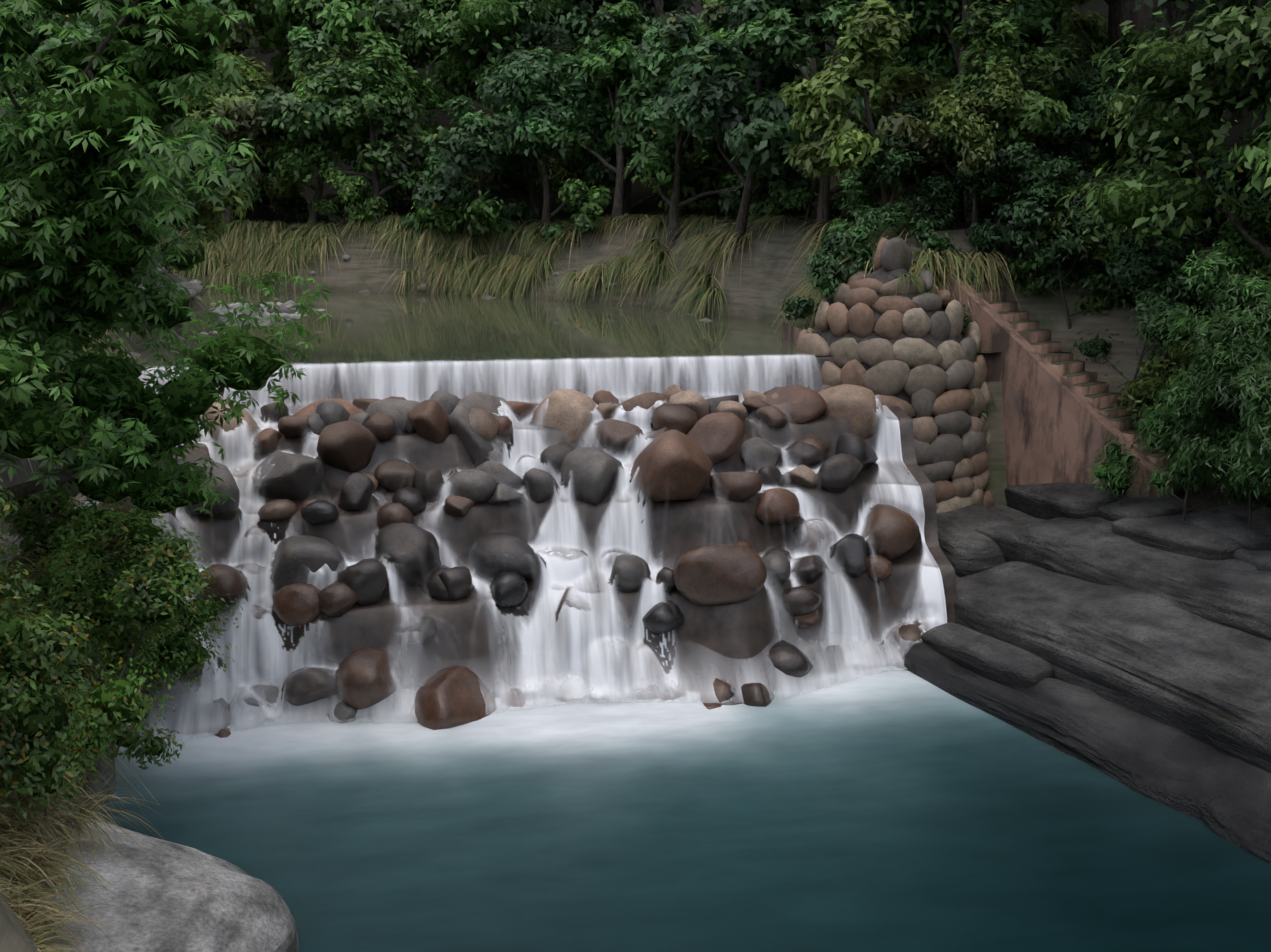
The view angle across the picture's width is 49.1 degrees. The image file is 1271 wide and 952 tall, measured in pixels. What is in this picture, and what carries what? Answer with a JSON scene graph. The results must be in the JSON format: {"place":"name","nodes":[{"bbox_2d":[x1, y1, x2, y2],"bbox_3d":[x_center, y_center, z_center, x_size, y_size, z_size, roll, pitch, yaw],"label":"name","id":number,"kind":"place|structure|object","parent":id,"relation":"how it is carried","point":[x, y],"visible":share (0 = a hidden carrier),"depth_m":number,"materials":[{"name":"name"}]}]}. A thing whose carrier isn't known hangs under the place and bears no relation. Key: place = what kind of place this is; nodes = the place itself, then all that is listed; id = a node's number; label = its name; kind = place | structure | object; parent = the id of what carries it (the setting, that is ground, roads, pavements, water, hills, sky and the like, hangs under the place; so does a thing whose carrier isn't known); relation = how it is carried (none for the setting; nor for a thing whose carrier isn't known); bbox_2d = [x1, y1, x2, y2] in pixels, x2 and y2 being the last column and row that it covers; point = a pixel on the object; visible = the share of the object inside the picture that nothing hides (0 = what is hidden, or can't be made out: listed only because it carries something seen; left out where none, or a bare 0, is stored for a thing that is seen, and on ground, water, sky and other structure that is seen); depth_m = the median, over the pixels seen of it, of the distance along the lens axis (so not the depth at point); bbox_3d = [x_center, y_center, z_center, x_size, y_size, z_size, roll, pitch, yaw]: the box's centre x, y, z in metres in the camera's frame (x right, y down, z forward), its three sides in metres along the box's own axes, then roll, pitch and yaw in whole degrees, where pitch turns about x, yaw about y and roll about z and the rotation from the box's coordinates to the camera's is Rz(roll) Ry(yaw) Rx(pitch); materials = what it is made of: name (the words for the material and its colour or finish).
{"place":"outdoors","nodes":[
{"label":"outdoors","id":0,"kind":"place"},
{"bbox_2d":[15,285,946,401],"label":"weir abutments","id":1,"kind":"object","parent":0,"point":[790,333],"depth_m":39.66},
{"bbox_2d":[123,290,1072,367],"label":"river water","id":2,"kind":"structure","parent":0,"point":[369,328],"depth_m":42.76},
{"bbox_2d":[0,0,1270,951],"bbox_3d":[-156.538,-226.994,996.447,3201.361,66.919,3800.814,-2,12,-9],"label":"ground","id":3,"kind":"structure","parent":0,"point":[759,291],"depth_m":48.84,"materials":[{"name":"soil"}]},
{"bbox_2d":[0,477,98,715],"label":"bank shrub","id":4,"kind":"object","parent":3,"relation":"on","point":[15,633],"visible":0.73,"depth_m":17.58,"materials":[{"name":"green plant"}]},
{"bbox_2d":[0,609,117,848],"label":"bank shrub","id":5,"kind":"object","parent":3,"relation":"on","point":[41,725],"visible":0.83,"depth_m":18.51,"materials":[{"name":"green plant"}]},
{"bbox_2d":[0,0,193,238],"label":"forest tree","id":6,"kind":"object","parent":3,"relation":"on","point":[46,40],"visible":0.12,"depth_m":34.47,"materials":[{"name":"green plant"}]},
{"bbox_2d":[0,482,226,691],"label":"bank shrub","id":7,"kind":"object","parent":3,"relation":"on","point":[40,538],"visible":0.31,"depth_m":26.18,"materials":[{"name":"green plant"}]},
{"bbox_2d":[0,501,246,693],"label":"bank shrub","id":8,"kind":"object","parent":3,"relation":"on","point":[181,651],"visible":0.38,"depth_m":24.82,"materials":[{"name":"green plant"}]},
{"bbox_2d":[36,505,215,791],"bbox_3d":[-8.989,3.200,22.641,4.435,4.901,3.684,-2,12,-9],"label":"bank shrub","id":9,"kind":"object","parent":3,"relation":"on","point":[149,595],"visible":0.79,"depth_m":22.34,"materials":[{"name":"green plant"}]},
{"bbox_2d":[0,0,254,202],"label":"forest tree","id":10,"kind":"object","parent":3,"relation":"on","point":[196,169],"visible":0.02,"depth_m":41.27,"materials":[{"name":"green plant"}]},
{"bbox_2d":[60,224,219,279],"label":"bush","id":11,"kind":"object","parent":3,"relation":"on","point":[196,253],"visible":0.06,"depth_m":38.39,"materials":[{"name":"green plant"}]},
{"bbox_2d":[0,719,298,951],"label":"bank rock","id":12,"kind":"object","parent":3,"relation":"on","point":[173,897],"visible":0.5,"depth_m":19.28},
{"bbox_2d":[63,12,252,242],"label":"forest tree","id":13,"kind":"object","parent":3,"relation":"on","point":[209,213],"visible":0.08,"depth_m":45.50,"materials":[{"name":"green plant"}]},
{"bbox_2d":[0,0,333,523],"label":"tree","id":14,"kind":"object","parent":3,"relation":"on","point":[85,173],"visible":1,"depth_m":21.44,"materials":[{"name":"green plant"}]},
{"bbox_2d":[203,0,267,90],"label":"forest tree","id":15,"kind":"object","parent":3,"relation":"on","point":[242,41],"visible":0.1,"depth_m":67.02,"materials":[{"name":"green plant"}]},
{"bbox_2d":[171,52,316,233],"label":"forest tree","id":16,"kind":"object","parent":3,"relation":"on","point":[240,114],"visible":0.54,"depth_m":60.11,"materials":[{"name":"green plant"}]},
{"bbox_2d":[234,152,346,223],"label":"bush","id":17,"kind":"object","parent":3,"relation":"on","point":[298,206],"visible":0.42,"depth_m":63.84,"materials":[{"name":"green plant"}]},
{"bbox_2d":[229,0,405,132],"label":"forest tree","id":18,"kind":"object","parent":3,"relation":"on","point":[277,34],"visible":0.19,"depth_m":71.33,"materials":[{"name":"green plant"}]},
{"bbox_2d":[252,26,409,226],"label":"forest tree","id":19,"kind":"object","parent":3,"relation":"on","point":[287,118],"visible":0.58,"depth_m":58.93,"materials":[{"name":"green plant"}]},
{"bbox_2d":[310,164,392,226],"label":"bush","id":20,"kind":"object","parent":3,"relation":"on","point":[350,186],"visible":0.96,"depth_m":59.94,"materials":[{"name":"green plant"}]},
{"bbox_2d":[254,31,454,234],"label":"forest tree","id":21,"kind":"object","parent":3,"relation":"on","point":[385,94],"visible":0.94,"depth_m":59.00,"materials":[{"name":"green plant"}]},
{"bbox_2d":[250,0,466,180],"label":"forest tree","id":22,"kind":"object","parent":3,"relation":"on","point":[341,21],"visible":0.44,"depth_m":60.54,"materials":[{"name":"green plant"}]},
{"bbox_2d":[288,40,464,214],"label":"forest tree","id":23,"kind":"object","parent":3,"relation":"on","point":[350,139],"visible":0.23,"depth_m":61.23,"materials":[{"name":"green plant"}]},
{"bbox_2d":[128,254,711,355],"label":"gravel bar stones","id":24,"kind":"object","parent":3,"relation":"on","point":[196,286],"visible":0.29,"depth_m":47.50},
{"bbox_2d":[406,178,506,249],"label":"bush","id":25,"kind":"object","parent":3,"relation":"on","point":[480,211],"visible":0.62,"depth_m":57.56,"materials":[{"name":"green plant"}]},
{"bbox_2d":[397,95,538,242],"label":"forest tree","id":26,"kind":"object","parent":3,"relation":"on","point":[474,148],"visible":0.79,"depth_m":56.65,"materials":[{"name":"green plant"}]},
{"bbox_2d":[0,356,956,727],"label":"weir","id":27,"kind":"object","parent":3,"relation":"on","point":[742,632],"visible":0.02,"depth_m":31.31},
{"bbox_2d":[0,384,927,747],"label":"rocks","id":28,"kind":"object","parent":27,"relation":"on","point":[682,452],"visible":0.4,"depth_m":31.11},
{"bbox_2d":[2,354,946,728],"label":"waterfall","id":29,"kind":"structure","parent":27,"relation":"on","point":[592,644],"depth_m":31.55,"materials":[{"name":"white liquid"}]},
{"bbox_2d":[398,0,580,200],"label":"forest tree","id":30,"kind":"object","parent":3,"relation":"on","point":[488,20],"visible":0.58,"depth_m":60.49,"materials":[{"name":"green plant"}]},
{"bbox_2d":[462,131,542,194],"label":"bush","id":31,"kind":"object","parent":3,"relation":"on","point":[512,179],"visible":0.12,"depth_m":65.64,"materials":[{"name":"green plant"}]},
{"bbox_2d":[110,608,904,753],"bbox_3d":[-2.781,4.061,29.234,20.191,1.428,2.623,-3,12,-13],"label":"water foam","id":32,"kind":"object","parent":3,"relation":"on","point":[405,706],"visible":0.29,"depth_m":29.30,"materials":[{"name":"white liquid"}]},
{"bbox_2d":[429,0,587,168],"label":"forest tree","id":33,"kind":"object","parent":3,"relation":"on","point":[559,45],"visible":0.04,"depth_m":67.16,"materials":[{"name":"green plant"}]},
{"bbox_2d":[464,46,605,217],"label":"forest tree","id":34,"kind":"object","parent":3,"relation":"on","point":[539,54],"visible":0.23,"depth_m":58.91,"materials":[{"name":"green plant"}]},
{"bbox_2d":[479,52,631,238],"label":"forest tree","id":35,"kind":"object","parent":3,"relation":"on","point":[536,107],"visible":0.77,"depth_m":54.85,"materials":[{"name":"green plant"}]},
{"bbox_2d":[527,156,599,219],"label":"bush","id":36,"kind":"object","parent":3,"relation":"on","point":[558,174],"visible":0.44,"depth_m":59.73,"materials":[{"name":"green plant"}]},
{"bbox_2d":[534,178,611,247],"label":"bush","id":37,"kind":"object","parent":3,"relation":"on","point":[588,211],"visible":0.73,"depth_m":55.23,"materials":[{"name":"green plant"}]},
{"bbox_2d":[467,0,696,187],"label":"forest tree","id":38,"kind":"object","parent":3,"relation":"on","point":[575,24],"visible":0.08,"depth_m":60.11,"materials":[{"name":"green plant"}]},
{"bbox_2d":[496,0,716,221],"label":"forest tree","id":39,"kind":"object","parent":3,"relation":"on","point":[606,61],"visible":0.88,"depth_m":54.04,"materials":[{"name":"green plant"}]},
{"bbox_2d":[0,213,1270,951],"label":"grass tufts","id":40,"kind":"object","parent":3,"relation":"on","point":[260,237],"visible":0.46,"depth_m":49.86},
{"bbox_2d":[547,79,736,217],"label":"forest tree","id":41,"kind":"object","parent":3,"relation":"on","point":[628,206],"visible":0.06,"depth_m":59.07,"materials":[{"name":"green plant"}]},
{"bbox_2d":[627,0,747,218],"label":"forest tree","id":42,"kind":"object","parent":3,"relation":"on","point":[715,15],"visible":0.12,"depth_m":55.76,"materials":[{"name":"green plant"}]},
{"bbox_2d":[640,148,735,219],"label":"bush","id":43,"kind":"object","parent":3,"relation":"on","point":[711,207],"visible":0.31,"depth_m":55.19,"materials":[{"name":"green plant"}]},
{"bbox_2d":[561,0,842,56],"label":"forest tree","id":44,"kind":"object","parent":3,"relation":"on","point":[659,8],"visible":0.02,"depth_m":61.51,"materials":[{"name":"green plant"}]},
{"bbox_2d":[611,10,812,248],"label":"forest tree","id":45,"kind":"object","parent":3,"relation":"on","point":[653,61],"visible":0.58,"depth_m":50.15,"materials":[{"name":"green plant"}]},
{"bbox_2d":[667,0,819,248],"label":"forest tree","id":46,"kind":"object","parent":3,"relation":"on","point":[714,106],"visible":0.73,"depth_m":46.02,"materials":[{"name":"green plant"}]},
{"bbox_2d":[712,164,814,217],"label":"bush","id":47,"kind":"object","parent":3,"relation":"on","point":[727,177],"visible":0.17,"depth_m":50.00,"materials":[{"name":"green plant"}]},
{"bbox_2d":[657,28,905,201],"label":"forest tree","id":48,"kind":"object","parent":3,"relation":"on","point":[735,65],"visible":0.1,"depth_m":51.05,"materials":[{"name":"green plant"}]},
{"bbox_2d":[767,135,853,234],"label":"bush","id":49,"kind":"object","parent":3,"relation":"on","point":[786,192],"visible":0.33,"depth_m":46.69,"materials":[{"name":"green plant"}]},
{"bbox_2d":[779,248,866,329],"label":"shrub","id":50,"kind":"object","parent":3,"relation":"on","point":[826,272],"visible":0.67,"depth_m":38.12,"materials":[{"name":"green plant"}]},
{"bbox_2d":[735,0,935,241],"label":"forest tree","id":51,"kind":"object","parent":3,"relation":"on","point":[781,38],"visible":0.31,"depth_m":44.56,"materials":[{"name":"green plant"}]},
{"bbox_2d":[814,205,887,282],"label":"shrub","id":52,"kind":"object","parent":3,"relation":"on","point":[844,245],"visible":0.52,"depth_m":38.52,"materials":[{"name":"green plant"}]},
{"bbox_2d":[823,168,917,240],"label":"bush","id":53,"kind":"object","parent":3,"relation":"on","point":[857,197],"visible":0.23,"depth_m":42.77,"materials":[{"name":"green plant"}]},
{"bbox_2d":[729,6,1013,83],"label":"forest tree","id":54,"kind":"object","parent":3,"relation":"on","point":[804,22],"visible":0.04,"depth_m":56.60,"materials":[{"name":"green plant"}]},
{"bbox_2d":[797,237,994,512],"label":"stone wall","id":55,"kind":"structure","parent":3,"relation":"on","point":[909,353],"depth_m":36.39,"materials":[{"name":"stone"}]},
{"bbox_2d":[778,0,1029,235],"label":"forest tree","id":56,"kind":"object","parent":3,"relation":"on","point":[874,31],"visible":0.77,"depth_m":39.97,"materials":[{"name":"green plant"}]},
{"bbox_2d":[849,97,961,239],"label":"tree","id":57,"kind":"object","parent":3,"relation":"on","point":[895,159],"visible":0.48,"depth_m":40.30,"materials":[{"name":"green plant"}]},
{"bbox_2d":[867,172,966,257],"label":"shrub","id":58,"kind":"object","parent":3,"relation":"on","point":[946,194],"visible":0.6,"depth_m":39.50,"materials":[{"name":"green plant"}]},
{"bbox_2d":[781,0,1060,203],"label":"forest tree","id":59,"kind":"object","parent":3,"relation":"on","point":[955,66],"visible":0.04,"depth_m":47.81,"materials":[{"name":"green plant"}]},
{"bbox_2d":[892,79,1006,224],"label":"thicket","id":60,"kind":"object","parent":3,"relation":"on","point":[929,119],"visible":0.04,"depth_m":40.34,"materials":[{"name":"green plant"}]},
{"bbox_2d":[874,58,1049,229],"bbox_3d":[9.921,-9.119,39.008,5.918,4.945,3.767,-2,12,-9],"label":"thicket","id":61,"kind":"object","parent":3,"relation":"on","point":[967,132],"visible":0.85,"depth_m":37.88,"materials":[{"name":"green plant"}]},
{"bbox_2d":[856,0,1100,119],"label":"forest tree","id":62,"kind":"object","parent":3,"relation":"on","point":[1036,21],"visible":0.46,"depth_m":42.11,"materials":[{"name":"green plant"}]},
{"bbox_2d":[951,0,1005,222],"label":"tall tree","id":63,"kind":"object","parent":3,"relation":"on","point":[968,3],"visible":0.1,"depth_m":41.99,"materials":[{"name":"green plant"}]},
{"bbox_2d":[939,116,1058,225],"bbox_3d":[10.110,-8.598,39.236,3.105,3.758,3.307,-2,12,-9],"label":"tree","id":64,"kind":"object","parent":3,"relation":"on","point":[1000,168],"visible":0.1,"depth_m":38.96,"materials":[{"name":"green plant"}]},
{"bbox_2d":[965,141,1036,220],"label":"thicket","id":65,"kind":"object","parent":3,"relation":"on","point":[984,212],"visible":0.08,"depth_m":41.41,"materials":[{"name":"green plant"}]},
{"bbox_2d":[962,188,1098,294],"bbox_3d":[11.596,-6.423,38.675,4.317,3.220,3.754,-2,12,-9],"label":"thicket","id":66,"kind":"object","parent":3,"relation":"on","point":[1052,256],"visible":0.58,"depth_m":37.99,"materials":[{"name":"green plant"}]},
{"bbox_2d":[940,0,1138,262],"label":"forest tree","id":67,"kind":"object","parent":3,"relation":"on","point":[984,33],"visible":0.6,"depth_m":38.71,"materials":[{"name":"green plant"}]},
{"bbox_2d":[941,142,1137,283],"bbox_3d":[11.312,-7.188,38.601,5.889,4.028,3.551,5,13,22],"label":"shrub","id":68,"kind":"object","parent":3,"relation":"on","point":[1037,187],"visible":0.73,"depth_m":37.53,"materials":[{"name":"green plant"}]},
{"bbox_2d":[993,0,1132,94],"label":"forest tree","id":69,"kind":"object","parent":3,"relation":"on","point":[1080,23],"visible":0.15,"depth_m":49.52,"materials":[{"name":"green plant"}]},
{"bbox_2d":[947,274,1193,497],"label":"wing wall steps","id":70,"kind":"structure","parent":3,"relation":"on","point":[1059,411],"depth_m":36.78,"materials":[{"name":"concrete"}]},
{"bbox_2d":[1001,198,1140,328],"bbox_3d":[12.345,-5.742,38.094,4.746,3.915,2.863,4,12,18],"label":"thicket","id":71,"kind":"object","parent":3,"relation":"on","point":[1053,220],"visible":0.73,"depth_m":38.13,"materials":[{"name":"green plant"}]},
{"bbox_2d":[1029,105,1112,186],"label":"thicket","id":72,"kind":"object","parent":3,"relation":"on","point":[1068,146],"visible":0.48,"depth_m":39.20,"materials":[{"name":"green plant"}]},
{"bbox_2d":[875,483,1270,863],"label":"bank ledges","id":73,"kind":"object","parent":3,"relation":"on","point":[1127,642],"visible":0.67,"depth_m":29.05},
{"bbox_2d":[1030,49,1140,169],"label":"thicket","id":74,"kind":"object","parent":3,"relation":"on","point":[1087,95],"visible":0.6,"depth_m":39.44,"materials":[{"name":"green plant"}]},
{"bbox_2d":[1049,76,1147,172],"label":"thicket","id":75,"kind":"object","parent":3,"relation":"on","point":[1067,97],"visible":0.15,"depth_m":40.47,"materials":[{"name":"green plant"}]},
{"bbox_2d":[1048,154,1176,246],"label":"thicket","id":76,"kind":"object","parent":3,"relation":"on","point":[1119,171],"visible":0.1,"depth_m":38.00,"materials":[{"name":"green plant"}]},
{"bbox_2d":[1066,274,1200,381],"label":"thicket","id":77,"kind":"object","parent":3,"relation":"on","point":[1156,302],"visible":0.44,"depth_m":35.43,"materials":[{"name":"green plant"}]},
{"bbox_2d":[1081,93,1185,167],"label":"thicket","id":78,"kind":"object","parent":3,"relation":"on","point":[1124,151],"visible":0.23,"depth_m":38.88,"materials":[{"name":"green plant"}]},
{"bbox_2d":[1129,0,1145,39],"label":"forest tree","id":79,"kind":"object","parent":3,"relation":"on","point":[1138,19],"visible":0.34,"depth_m":54.22,"materials":[{"name":"brown plant"}]},
{"bbox_2d":[1070,213,1216,304],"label":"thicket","id":80,"kind":"object","parent":3,"relation":"on","point":[1095,278],"visible":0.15,"depth_m":37.99,"materials":[{"name":"green plant"}]},
{"bbox_2d":[1085,0,1203,67],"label":"forest tree","id":81,"kind":"object","parent":3,"relation":"on","point":[1114,34],"visible":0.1,"depth_m":48.34,"materials":[{"name":"green plant"}]},
{"bbox_2d":[1056,0,1270,260],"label":"forest tree","id":82,"kind":"object","parent":3,"relation":"on","point":[1172,108],"visible":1,"depth_m":33.03,"materials":[{"name":"green plant"}]},
{"bbox_2d":[1125,334,1204,402],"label":"bush","id":83,"kind":"object","parent":3,"relation":"on","point":[1157,368],"visible":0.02,"depth_m":36.85,"materials":[{"name":"green plant"}]},
{"bbox_2d":[1104,216,1231,359],"bbox_3d":[14.468,-4.589,36.502,5.250,4.490,3.187,-8,14,-33],"label":"shrub","id":84,"kind":"object","parent":3,"relation":"on","point":[1143,267],"visible":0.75,"depth_m":35.49,"materials":[{"name":"green plant"}]},
{"bbox_2d":[1147,0,1196,235],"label":"tall tree","id":85,"kind":"object","parent":3,"relation":"on","point":[1187,26],"visible":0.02,"depth_m":37.38,"materials":[{"name":"green plant"}]},
{"bbox_2d":[1085,360,1266,520],"bbox_3d":[13.235,-0.433,32.557,4.056,4.694,4.854,-2,12,-9],"label":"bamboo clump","id":86,"kind":"object","parent":3,"relation":"on","point":[1113,471],"visible":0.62,"depth_m":32.61,"materials":[{"name":"green plant"}]},
{"bbox_2d":[1107,339,1267,447],"bbox_3d":[14.876,-1.542,35.590,5.852,4.314,3.488,-8,14,-35],"label":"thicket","id":87,"kind":"object","parent":3,"relation":"on","point":[1138,389],"visible":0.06,"depth_m":34.52,"materials":[{"name":"green plant"}]},
{"bbox_2d":[1135,85,1260,191],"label":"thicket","id":88,"kind":"object","parent":3,"relation":"on","point":[1195,153],"visible":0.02,"depth_m":38.27,"materials":[{"name":"green plant"}]},
{"bbox_2d":[1129,0,1267,177],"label":"forest tree","id":89,"kind":"object","parent":3,"relation":"on","point":[1170,11],"visible":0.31,"depth_m":38.41,"materials":[{"name":"green plant"}]},
{"bbox_2d":[1135,243,1270,419],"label":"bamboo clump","id":90,"kind":"object","parent":3,"relation":"on","point":[1250,296],"visible":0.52,"depth_m":30.50,"materials":[{"name":"green plant"}]},
{"bbox_2d":[1140,301,1270,529],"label":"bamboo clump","id":91,"kind":"object","parent":3,"relation":"on","point":[1185,470],"visible":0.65,"depth_m":31.21,"materials":[{"name":"green plant"}]},
{"bbox_2d":[1180,198,1270,333],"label":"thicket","id":92,"kind":"object","parent":3,"relation":"on","point":[1256,217],"visible":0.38,"depth_m":34.90,"materials":[{"name":"green plant"}]},
{"bbox_2d":[1195,141,1270,254],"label":"bush","id":93,"kind":"object","parent":3,"relation":"on","point":[1253,194],"visible":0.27,"depth_m":37.60,"materials":[{"name":"green plant"}]},
{"bbox_2d":[1205,361,1270,497],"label":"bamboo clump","id":94,"kind":"object","parent":3,"relation":"on","point":[1253,386],"visible":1,"depth_m":28.38,"materials":[{"name":"green plant"}]},
{"bbox_2d":[1206,102,1270,242],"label":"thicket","id":95,"kind":"object","parent":3,"relation":"on","point":[1219,186],"visible":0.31,"depth_m":37.10,"materials":[{"name":"green plant"}]},
{"bbox_2d":[1218,202,1270,289],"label":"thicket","id":96,"kind":"object","parent":3,"relation":"on","point":[1255,255],"visible":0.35,"depth_m":34.59,"materials":[{"name":"green plant"}]},
{"bbox_2d":[94,665,1270,951],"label":"pool water","id":97,"kind":"structure","parent":0,"point":[892,811],"depth_m":23.46,"materials":[{"name":"liquid"}]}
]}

